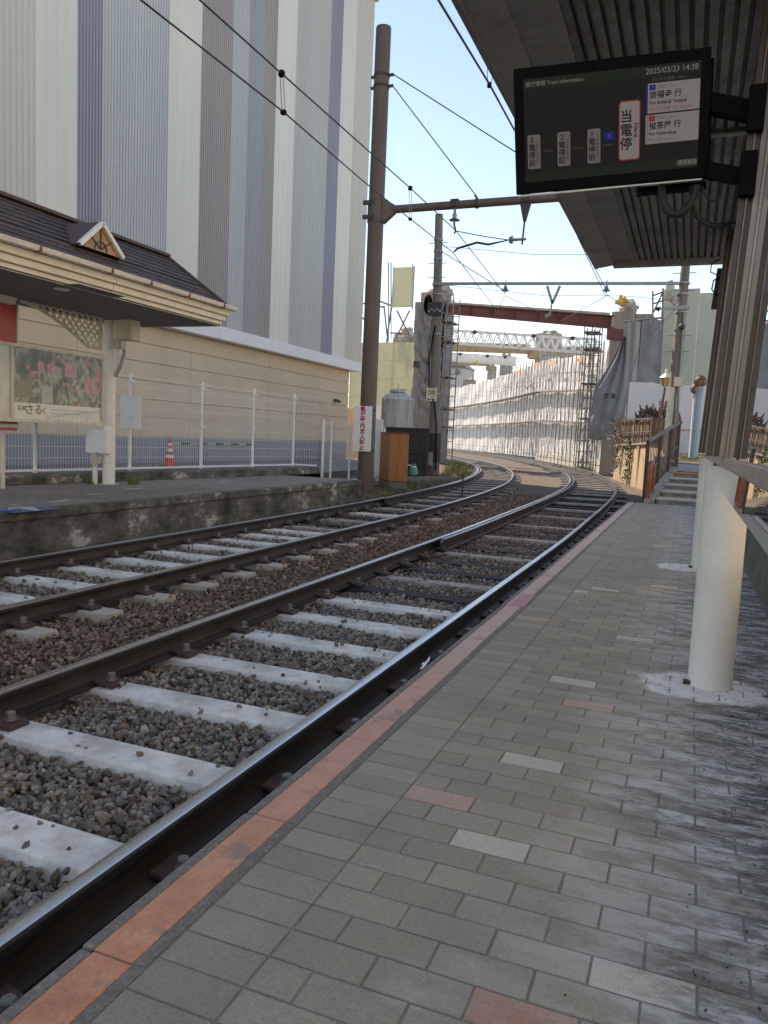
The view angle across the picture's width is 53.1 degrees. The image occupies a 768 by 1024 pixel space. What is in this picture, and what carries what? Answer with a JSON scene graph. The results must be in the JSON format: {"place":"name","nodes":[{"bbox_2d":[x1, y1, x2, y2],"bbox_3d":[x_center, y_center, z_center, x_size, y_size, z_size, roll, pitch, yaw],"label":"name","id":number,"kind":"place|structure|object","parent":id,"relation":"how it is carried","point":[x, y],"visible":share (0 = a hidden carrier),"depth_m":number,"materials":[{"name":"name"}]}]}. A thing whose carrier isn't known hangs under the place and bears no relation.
{"place":"outdoors","nodes":[
{"label":"outdoors","id":0,"kind":"place"},
{"bbox_2d":[5,458,357,473],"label":"pavement","id":1,"kind":"structure","parent":0,"point":[337,466],"depth_m":22.65,"materials":[{"name":"concrete"}]},
{"bbox_2d":[0,0,378,465],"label":"warehouse","id":2,"kind":"structure","parent":1,"relation":"on","point":[138,121],"depth_m":24.60,"materials":[{"name":"beige"}]},
{"bbox_2d":[0,451,641,948],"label":"ballast bed","id":3,"kind":"object","parent":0,"point":[536,479],"visible":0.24,"depth_m":8.83,"materials":[{"name":"gravel"}]},
{"bbox_2d":[0,626,57,643],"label":"concrete sleeper","id":4,"kind":"object","parent":3,"relation":"on","point":[33,633],"visible":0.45,"depth_m":5.38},
{"bbox_2d":[0,807,123,884],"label":"concrete sleeper","id":5,"kind":"object","parent":3,"relation":"on","point":[47,852],"visible":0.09,"depth_m":2.66,"materials":[{"name":"concrete"}]},
{"bbox_2d":[0,592,123,621],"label":"concrete sleeper","id":6,"kind":"object","parent":3,"relation":"on","point":[102,613],"visible":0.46,"depth_m":6.04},
{"bbox_2d":[0,575,175,605],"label":"concrete sleeper","id":7,"kind":"object","parent":3,"relation":"on","point":[47,582],"visible":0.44,"depth_m":6.98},
{"bbox_2d":[0,721,231,795],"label":"concrete sleeper","id":8,"kind":"object","parent":3,"relation":"on","point":[157,767],"visible":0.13,"depth_m":3.41,"materials":[{"name":"concrete"}]},
{"bbox_2d":[41,565,218,591],"bbox_3d":[-2.627,0.679,7.651,2.199,0.152,0.253,5,6,21],"label":"concrete sleeper","id":9,"kind":"object","parent":3,"relation":"on","point":[119,574],"visible":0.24,"depth_m":7.59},
{"bbox_2d":[0,524,340,624],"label":"ballast","id":10,"kind":"structure","parent":3,"relation":"on","point":[19,589],"depth_m":8.08,"materials":[{"name":"gravel"}]},
{"bbox_2d":[89,557,255,580],"bbox_3d":[-2.378,0.626,8.271,2.199,0.152,0.253,5,6,21],"label":"concrete sleeper","id":11,"kind":"object","parent":3,"relation":"on","point":[130,561],"visible":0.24,"depth_m":8.24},
{"bbox_2d":[0,549,390,687],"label":"ballast","id":12,"kind":"structure","parent":3,"relation":"on","point":[96,638],"depth_m":5.91,"materials":[{"name":"gravel"}]},
{"bbox_2d":[68,682,341,735],"bbox_3d":[-0.947,1.099,4.096,2.199,0.152,0.253,5,6,21],"label":"concrete sleeper","id":13,"kind":"object","parent":3,"relation":"on","point":[162,701],"visible":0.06,"depth_m":4.06,"materials":[{"name":"concrete"}]},
{"bbox_2d":[0,531,410,653],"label":"ballast","id":14,"kind":"structure","parent":3,"relation":"on","point":[141,606],"depth_m":6.49,"materials":[{"name":"gravel"}]},
{"bbox_2d":[127,550,286,570],"bbox_3d":[-2.131,0.581,8.892,2.199,0.152,0.253,5,6,21],"label":"concrete sleeper","id":15,"kind":"object","parent":3,"relation":"on","point":[197,557],"visible":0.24,"depth_m":8.83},
{"bbox_2d":[0,592,466,928],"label":"ballast","id":16,"kind":"structure","parent":3,"relation":"on","point":[102,717],"depth_m":3.78,"materials":[{"name":"gravel"}]},
{"bbox_2d":[0,457,478,577],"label":"rail","id":17,"kind":"object","parent":3,"relation":"on","point":[20,566],"visible":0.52,"depth_m":9.37,"materials":[{"name":"brown"}]},
{"bbox_2d":[165,543,313,562],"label":"concrete sleeper","id":18,"kind":"object","parent":3,"relation":"on","point":[197,547],"visible":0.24,"depth_m":9.50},
{"bbox_2d":[151,653,358,695],"bbox_3d":[-0.691,1.053,4.736,2.199,0.152,0.253,5,6,22],"label":"concrete sleeper","id":19,"kind":"object","parent":3,"relation":"on","point":[261,672],"visible":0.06,"depth_m":4.71,"materials":[{"name":"concrete"}]},
{"bbox_2d":[0,455,513,630],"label":"rail","id":20,"kind":"object","parent":3,"relation":"on","point":[24,614],"visible":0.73,"depth_m":7.39,"materials":[{"name":"brown"}]},
{"bbox_2d":[197,538,337,554],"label":"concrete sleeper","id":21,"kind":"object","parent":3,"relation":"on","point":[325,551],"visible":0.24,"depth_m":10.08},
{"bbox_2d":[0,450,571,731],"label":"rail","id":22,"kind":"object","parent":3,"relation":"on","point":[20,700],"visible":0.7,"depth_m":5.01,"materials":[{"name":"brown"}]},
{"bbox_2d":[225,533,358,546],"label":"concrete sleeper","id":23,"kind":"object","parent":3,"relation":"on","point":[258,536],"visible":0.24,"depth_m":10.77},
{"bbox_2d":[214,630,398,662],"bbox_3d":[-0.435,0.997,5.374,2.199,0.152,0.253,5,6,22],"label":"concrete sleeper","id":24,"kind":"object","parent":3,"relation":"on","point":[303,644],"visible":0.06,"depth_m":5.34,"materials":[{"name":"concrete"}]},
{"bbox_2d":[0,449,617,1013],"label":"rail","id":25,"kind":"object","parent":3,"relation":"on","point":[48,935],"visible":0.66,"depth_m":2.75,"materials":[{"name":"grey"}]},
{"bbox_2d":[250,528,377,543],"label":"concrete sleeper","id":26,"kind":"object","parent":3,"relation":"on","point":[307,533],"visible":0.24,"depth_m":11.34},
{"bbox_2d":[262,611,430,640],"bbox_3d":[-0.179,0.945,6.013,2.199,0.152,0.253,5,6,22],"label":"concrete sleeper","id":27,"kind":"object","parent":3,"relation":"on","point":[387,630],"visible":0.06,"depth_m":5.97,"materials":[{"name":"concrete"}]},
{"bbox_2d":[298,490,478,532],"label":"ballast","id":28,"kind":"structure","parent":3,"relation":"on","point":[340,523],"depth_m":15.05,"materials":[{"name":"gravel"}]},
{"bbox_2d":[302,597,482,620],"bbox_3d":[0.077,0.892,6.651,2.199,0.152,0.253,5,6,21],"label":"concrete sleeper","id":29,"kind":"object","parent":3,"relation":"on","point":[373,607],"visible":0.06,"depth_m":6.62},
{"bbox_2d":[337,585,475,604],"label":"timber sleeper","id":30,"kind":"object","parent":3,"relation":"on","point":[354,589],"visible":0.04,"depth_m":7.29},
{"bbox_2d":[367,574,491,591],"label":"concrete sleeper","id":31,"kind":"object","parent":3,"relation":"on","point":[426,583],"visible":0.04,"depth_m":7.91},
{"bbox_2d":[384,457,481,504],"bbox_3d":[3.115,-3.416,50.319,4.403,0.158,68.687,3,6,1],"label":"check rail","id":32,"kind":"object","parent":3,"relation":"on","point":[413,495],"visible":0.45,"depth_m":19.93,"materials":[{"name":"brown"}]},
{"bbox_2d":[323,493,545,553],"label":"ballast","id":33,"kind":"structure","parent":3,"relation":"on","point":[504,503],"depth_m":13.19,"materials":[{"name":"gravel"}]},
{"bbox_2d":[390,566,507,582],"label":"timber sleeper","id":34,"kind":"object","parent":3,"relation":"on","point":[410,569],"visible":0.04,"depth_m":8.57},
{"bbox_2d":[409,558,520,571],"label":"timber sleeper","id":35,"kind":"object","parent":3,"relation":"on","point":[452,563],"visible":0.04,"depth_m":9.22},
{"bbox_2d":[347,511,590,608],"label":"ballast","id":36,"kind":"structure","parent":3,"relation":"on","point":[446,590],"depth_m":9.36,"materials":[{"name":"gravel"}]},
{"bbox_2d":[429,551,531,563],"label":"concrete sleeper","id":37,"kind":"object","parent":3,"relation":"on","point":[492,558],"visible":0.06,"depth_m":9.82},
{"bbox_2d":[438,451,574,550],"bbox_3d":[7.659,-3.256,50.697,5.477,0.158,83.138,3,6,6],"label":"check rail","id":38,"kind":"object","parent":3,"relation":"on","point":[451,541],"visible":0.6,"depth_m":13.11,"materials":[{"name":"brown"}]},
{"bbox_2d":[575,327,602,470],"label":"scaffold tower","id":39,"kind":"structure","parent":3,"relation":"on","point":[588,385],"depth_m":44.21,"materials":[{"name":"metal"}]},
{"bbox_2d":[291,460,468,501],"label":"verge","id":40,"kind":"structure","parent":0,"point":[340,474],"depth_m":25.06,"materials":[{"name":"plant"}]},
{"bbox_2d":[320,419,385,479],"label":"gate","id":41,"kind":"structure","parent":40,"relation":"on","point":[340,461],"depth_m":19.96,"materials":[{"name":"white metal"}]},
{"bbox_2d":[374,419,382,480],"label":"white gate panel","id":42,"kind":"structure","parent":40,"relation":"on","point":[379,423],"depth_m":24.21,"materials":[{"name":"metal"}]},
{"bbox_2d":[348,342,413,407],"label":"building","id":43,"kind":"structure","parent":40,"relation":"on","point":[395,368],"depth_m":53.03,"materials":[{"name":"paint"}]},
{"bbox_2d":[379,432,409,489],"bbox_3d":[0.268,-1.489,22.152,0.580,1.596,1.441,1,6,-12],"label":"cabinet","id":44,"kind":"object","parent":40,"relation":"on","point":[393,467],"visible":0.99,"depth_m":21.63,"materials":[{"name":"wood"}]},
{"bbox_2d":[383,427,429,476],"bbox_3d":[0.744,-2.154,28.145,1.851,1.872,0.110,5,6,21],"label":"corrugated fence","id":45,"kind":"object","parent":40,"relation":"on","point":[418,452],"visible":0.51,"depth_m":27.96,"materials":[{"name":"metal"}]},
{"bbox_2d":[373,476,460,481],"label":"verge kerb","id":46,"kind":"structure","parent":40,"relation":"on","point":[441,478],"depth_m":26.56,"materials":[{"name":"concrete"}]},
{"bbox_2d":[440,295,460,461],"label":"scaffold tower","id":47,"kind":"structure","parent":40,"relation":"on","point":[452,323],"depth_m":41.56,"materials":[{"name":"metal"}]},
{"bbox_2d":[381,384,413,427],"bbox_3d":[0.518,-3.454,31.916,1.347,3.702,1.347,5,6,21],"label":"water tank","id":48,"kind":"object","parent":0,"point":[397,407],"visible":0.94,"depth_m":31.30,"materials":[{"name":"metal"}]},
{"bbox_2d":[388,262,414,340],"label":"sign","id":49,"kind":"object","parent":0,"point":[402,289],"visible":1,"depth_m":52.96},
{"bbox_2d":[441,461,472,475],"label":"grass","id":50,"kind":"structure","parent":0,"point":[458,468],"depth_m":35.29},
{"bbox_2d":[449,365,474,408],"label":"house","id":51,"kind":"structure","parent":0,"point":[464,372],"depth_m":143.64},
{"bbox_2d":[452,352,516,365],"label":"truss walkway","id":52,"kind":"structure","parent":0,"point":[505,360],"depth_m":74.91,"materials":[{"name":"white paint"}]},
{"bbox_2d":[351,448,642,495],"bbox_3d":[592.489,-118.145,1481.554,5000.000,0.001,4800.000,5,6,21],"label":"ground","id":53,"kind":"structure","parent":0,"point":[639,491],"depth_m":52.53,"materials":[{"name":"concrete"}]},
{"bbox_2d":[0,485,360,559],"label":"platform","id":54,"kind":"structure","parent":53,"relation":"on","point":[31,537],"depth_m":10.21,"materials":[{"name":"concrete"}]},
{"bbox_2d":[0,475,350,508],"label":"platform paving","id":55,"kind":"structure","parent":54,"relation":"on","point":[11,496],"depth_m":11.66,"materials":[{"name":"concrete"}]},
{"bbox_2d":[0,303,18,488],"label":"red board","id":56,"kind":"object","parent":55,"relation":"on","point":[9,323],"visible":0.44,"depth_m":10.79,"materials":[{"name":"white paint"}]},
{"bbox_2d":[86,429,111,483],"bbox_3d":[-4.584,-0.877,12.318,0.416,0.873,0.174,5,6,21],"label":"meter box","id":57,"kind":"object","parent":55,"relation":"on","point":[98,441],"visible":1,"depth_m":12.26,"materials":[{"name":"white paint"}]},
{"bbox_2d":[94,430,105,452],"bbox_3d":[-4.513,-1.116,12.208,0.231,0.349,0.007,5,6,21],"label":"door","id":58,"kind":"structure","parent":57,"relation":"in","point":[99,436],"depth_m":12.21,"materials":[{"name":"white paint"}]},
{"bbox_2d":[99,320,118,484],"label":"shelter column","id":59,"kind":"structure","parent":55,"relation":"on","point":[108,460],"depth_m":12.27,"materials":[{"name":"metal"}]},
{"bbox_2d":[0,341,103,425],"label":"billboard","id":60,"kind":"object","parent":59,"relation":"attached to","point":[60,387],"visible":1,"depth_m":11.12,"materials":[{"name":"paper"}]},
{"bbox_2d":[110,341,125,376],"bbox_3d":[-4.215,-2.425,12.175,0.281,0.564,0.186,5,6,21],"label":"bracket","id":61,"kind":"object","parent":59,"relation":"attached to","point":[117,345],"visible":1,"depth_m":12.14,"materials":[{"name":"beige paint"}]},
{"bbox_2d":[0,190,238,327],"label":"shelter roof","id":62,"kind":"structure","parent":59,"relation":"on","point":[52,258],"depth_m":10.00,"materials":[{"name":"tile"}]},
{"bbox_2d":[0,294,17,304],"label":"shelter beam","id":63,"kind":"structure","parent":62,"relation":"attached to","point":[7,300],"depth_m":10.25,"materials":[{"name":"beige paint"}]},
{"bbox_2d":[18,299,102,350],"bbox_3d":[-4.691,-2.757,11.225,0.045,0.601,1.594,5,6,21],"label":"lattice bracket","id":64,"kind":"object","parent":63,"relation":"attached to","point":[99,332],"visible":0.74,"depth_m":11.52,"materials":[{"name":"beige paint"}]},
{"bbox_2d":[113,319,139,341],"bbox_3d":[-4.073,-2.881,12.175,0.350,0.320,0.240,5,6,21],"label":"box","id":65,"kind":"object","parent":59,"relation":"attached to","point":[127,330],"visible":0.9,"depth_m":12.08,"materials":[{"name":"beige paint"}]},
{"bbox_2d":[5,467,318,485],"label":"back kerb","id":66,"kind":"structure","parent":55,"relation":"on","point":[40,478],"depth_m":14.04,"materials":[{"name":"concrete"}]},
{"bbox_2d":[5,373,318,472],"bbox_3d":[-4.333,-1.671,14.445,0.566,1.760,10.084,6,6,29],"label":"fence","id":67,"kind":"object","parent":66,"relation":"on","point":[35,469],"visible":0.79,"depth_m":15.36,"materials":[{"name":"white metal"}]},
{"bbox_2d":[121,396,140,428],"bbox_3d":[-4.555,-1.794,13.844,0.451,0.594,0.045,5,6,21],"label":"blank plate","id":68,"kind":"object","parent":67,"relation":"attached to","point":[132,412],"visible":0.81,"depth_m":13.81,"materials":[{"name":"white metal"}]},
{"bbox_2d":[0,480,361,522],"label":"platform kerb","id":69,"kind":"structure","parent":54,"relation":"on","point":[69,510],"depth_m":10.27,"materials":[{"name":"concrete"}]},
{"bbox_2d":[89,502,767,1023],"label":"platform paving","id":70,"kind":"structure","parent":53,"relation":"on","point":[443,714],"depth_m":2.07,"materials":[{"name":"tile"}]},
{"bbox_2d":[0,502,628,1023],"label":"platform kerb","id":71,"kind":"structure","parent":70,"relation":"attached to","point":[56,974],"depth_m":1.99,"materials":[{"name":"concrete"}]},
{"bbox_2d":[8,502,633,1023],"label":"platform edge line","id":72,"kind":"object","parent":70,"relation":"on","point":[80,988],"visible":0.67,"depth_m":1.98,"materials":[{"name":"tile"}]},
{"bbox_2d":[70,502,634,1023],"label":"platform kerb strip","id":73,"kind":"object","parent":70,"relation":"on","point":[104,1000],"visible":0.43,"depth_m":1.99,"materials":[{"name":"concrete"}]},
{"bbox_2d":[643,460,654,502],"bbox_3d":[5.435,-0.627,15.678,0.150,0.856,0.769,5,6,24],"label":"hoop rail","id":74,"kind":"object","parent":70,"relation":"on","point":[650,480],"visible":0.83,"depth_m":15.38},
{"bbox_2d":[688,458,706,568],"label":"column","id":75,"kind":"structure","parent":70,"relation":"on","point":[699,500],"depth_m":7.14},
{"bbox_2d":[683,466,746,691],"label":"column","id":76,"kind":"structure","parent":70,"relation":"on","point":[721,550],"depth_m":3.51,"materials":[{"name":"metal"}]},
{"bbox_2d":[698,0,767,554],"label":"glass screen","id":77,"kind":"object","parent":76,"relation":"on","point":[733,442],"visible":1,"depth_m":3.15,"materials":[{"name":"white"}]},
{"bbox_2d":[451,0,764,268],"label":"platform canopy","id":78,"kind":"object","parent":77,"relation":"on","point":[617,228],"visible":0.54,"depth_m":3.87,"materials":[{"name":"metal"}]},
{"bbox_2d":[710,259,721,309],"bbox_3d":[3.081,-2.114,7.117,0.131,0.460,0.092,5,6,21],"label":"speaker box","id":79,"kind":"object","parent":78,"relation":"hanging from","point":[716,290],"visible":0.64,"depth_m":7.09,"materials":[{"name":"metal"}]},
{"bbox_2d":[513,47,767,228],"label":"information display","id":80,"kind":"object","parent":77,"relation":"attached to","point":[628,121],"visible":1,"depth_m":3.28,"materials":[{"name":"black plastic"}]},
{"bbox_2d":[412,283,453,463],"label":"wrapped pier","id":81,"kind":"structure","parent":53,"relation":"on","point":[422,335],"depth_m":44.57,"materials":[{"name":"concrete"}]},
{"bbox_2d":[424,213,446,475],"bbox_3d":[1.981,-6.489,30.474,0.921,10.358,0.644,5,6,21],"label":"utility pole","id":82,"kind":"object","parent":53,"relation":"on","point":[434,309],"visible":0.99,"depth_m":30.35,"materials":[{"name":"concrete"}]},
{"bbox_2d":[434,280,677,317],"bbox_3d":[6.221,-7.912,28.410,9.241,1.434,0.292,5,6,21],"label":"span bar","id":83,"kind":"object","parent":82,"relation":"attached to","point":[552,301],"visible":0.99,"depth_m":28.37,"materials":[{"name":"metal"}]},
{"bbox_2d":[437,0,605,295],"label":"overhead wire","id":84,"kind":"object","parent":83,"relation":"hanging from","point":[467,48],"visible":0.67,"depth_m":7.92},
{"bbox_2d":[357,24,558,491],"bbox_3d":[2.119,-6.011,18.638,5.689,11.716,0.462,5,6,21],"label":"catenary pole","id":85,"kind":"object","parent":53,"relation":"on","point":[381,212],"visible":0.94,"depth_m":19.21,"materials":[{"name":"metal"}]},
{"bbox_2d":[140,0,505,345],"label":"overhead wire","id":86,"kind":"object","parent":85,"relation":"attached to","point":[200,46],"visible":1,"depth_m":9.64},
{"bbox_2d":[199,0,504,293],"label":"overhead wire","id":87,"kind":"object","parent":85,"relation":"attached to","point":[248,43],"visible":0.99,"depth_m":11.06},
{"bbox_2d":[353,406,374,451],"bbox_3d":[-0.513,-2.138,19.728,0.560,1.154,0.078,5,6,21],"label":"warning sign","id":88,"kind":"object","parent":85,"relation":"attached to","point":[362,431],"visible":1,"depth_m":19.70,"materials":[{"name":"white metal"}]},
{"bbox_2d":[447,334,609,471],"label":"sheeted scaffold","id":89,"kind":"object","parent":53,"relation":"on","point":[548,378],"visible":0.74,"depth_m":71.78,"materials":[{"name":"fabric"}]},
{"bbox_2d":[452,342,540,358],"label":"beige girder","id":90,"kind":"object","parent":89,"relation":"on","point":[533,354],"visible":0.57,"depth_m":56.96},
{"bbox_2d":[453,329,597,354],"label":"truss walkway","id":91,"kind":"structure","parent":89,"relation":"attached to","point":[527,347],"depth_m":54.68,"materials":[{"name":"white paint"}]},
{"bbox_2d":[528,330,562,457],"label":"tower","id":92,"kind":"structure","parent":53,"relation":"on","point":[553,333],"depth_m":80.39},
{"bbox_2d":[535,453,599,471],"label":"kerb wall","id":93,"kind":"structure","parent":53,"relation":"on","point":[538,455],"depth_m":56.47,"materials":[{"name":"concrete"}]},
{"bbox_2d":[599,295,653,476],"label":"broken pier","id":94,"kind":"structure","parent":53,"relation":"on","point":[627,311],"depth_m":40.82,"materials":[{"name":"concrete"}]},
{"bbox_2d":[443,302,623,340],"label":"red girder","id":95,"kind":"object","parent":94,"relation":"on","point":[585,318],"visible":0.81,"depth_m":42.17,"materials":[{"name":"metal"}]},
{"bbox_2d":[588,336,628,439],"bbox_3d":[10.763,-5.909,36.648,1.754,4.976,0.529,5,6,21],"label":"tarpaulin","id":96,"kind":"object","parent":94,"relation":"attached to","point":[611,389],"visible":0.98,"depth_m":36.79,"materials":[{"name":"fabric"}]},
{"bbox_2d":[624,316,663,383],"bbox_3d":[12.683,-7.947,37.752,1.916,3.257,0.206,5,6,21],"label":"hanging bar","id":97,"kind":"object","parent":94,"relation":"attached to","point":[641,320],"visible":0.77,"depth_m":37.49,"materials":[{"name":"metal"}]},
{"bbox_2d":[625,321,640,418],"bbox_3d":[12.015,-6.869,37.300,0.605,4.749,0.112,5,6,21],"label":"tarpaulin","id":98,"kind":"object","parent":97,"relation":"hanging from","point":[633,337],"visible":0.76,"depth_m":37.22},
{"bbox_2d":[637,319,661,383],"bbox_3d":[12.960,-7.797,37.387,1.026,3.150,0.135,5,6,21],"label":"tarpaulin","id":99,"kind":"object","parent":97,"relation":"hanging from","point":[649,357],"visible":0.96,"depth_m":37.38,"materials":[{"name":"fabric"}]},
{"bbox_2d":[613,442,657,489],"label":"concrete wall","id":100,"kind":"structure","parent":53,"relation":"on","point":[637,464],"depth_m":31.66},
{"bbox_2d":[615,417,664,449],"bbox_3d":[10.910,-3.284,32.477,0.924,1.442,7.795,3,6,7],"label":"reed fence","id":101,"kind":"object","parent":100,"relation":"on","point":[649,428],"visible":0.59,"depth_m":30.90,"materials":[{"name":"wood"}]},
{"bbox_2d":[644,467,698,505],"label":"stairs","id":102,"kind":"structure","parent":53,"relation":"on","point":[673,486],"depth_m":16.47,"materials":[{"name":"concrete"}]},
{"bbox_2d":[642,421,680,502],"bbox_3d":[6.424,-1.250,17.634,0.086,1.838,5.029,5,6,27],"label":"stair railing","id":103,"kind":"object","parent":102,"relation":"on","point":[670,449],"visible":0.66,"depth_m":17.42,"materials":[{"name":"metal"}]},
{"bbox_2d":[347,0,721,400],"label":"sky","id":104,"kind":"structure","parent":0,"point":[427,52],"materials":[{"name":"blue"}]},
{"bbox_2d":[660,280,716,386],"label":"building","id":105,"kind":"structure","parent":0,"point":[703,330],"depth_m":41.66,"materials":[{"name":"concrete"}]},
{"bbox_2d":[678,453,703,472],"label":"terrace","id":106,"kind":"structure","parent":0,"point":[682,461],"depth_m":24.07,"materials":[{"name":"concrete"}]},
{"bbox_2d":[627,382,705,454],"bbox_3d":[15.355,-3.680,32.981,9.448,3.624,0.127,5,6,21],"label":"white hoarding","id":107,"kind":"object","parent":106,"relation":"on","point":[644,394],"visible":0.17,"depth_m":34.05,"materials":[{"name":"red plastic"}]},
{"bbox_2d":[664,387,679,456],"bbox_3d":[9.480,-2.905,25.218,0.395,2.348,0.414,5,6,21],"label":"pale post","id":108,"kind":"object","parent":106,"relation":"on","point":[670,406],"visible":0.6,"depth_m":25.17,"materials":[{"name":"metal"}]},
{"bbox_2d":[655,266,696,455],"bbox_3d":[9.657,-5.299,25.870,1.206,8.144,0.570,5,6,21],"label":"utility pole","id":109,"kind":"object","parent":106,"relation":"on","point":[681,308],"visible":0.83,"depth_m":25.63,"materials":[{"name":"concrete"}]},
{"bbox_2d":[690,375,706,460],"bbox_3d":[10.326,-2.991,25.329,0.404,3.006,0.382,5,6,21],"label":"globe lamp","id":110,"kind":"object","parent":106,"relation":"on","point":[700,381],"visible":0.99,"depth_m":25.23,"materials":[{"name":"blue metal"}]},
{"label":"embankment","id":111,"kind":"structure","parent":0,"visible":0},
{"bbox_2d":[744,527,767,605],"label":"retaining wall","id":112,"kind":"structure","parent":111,"relation":"on","point":[755,556],"depth_m":6.83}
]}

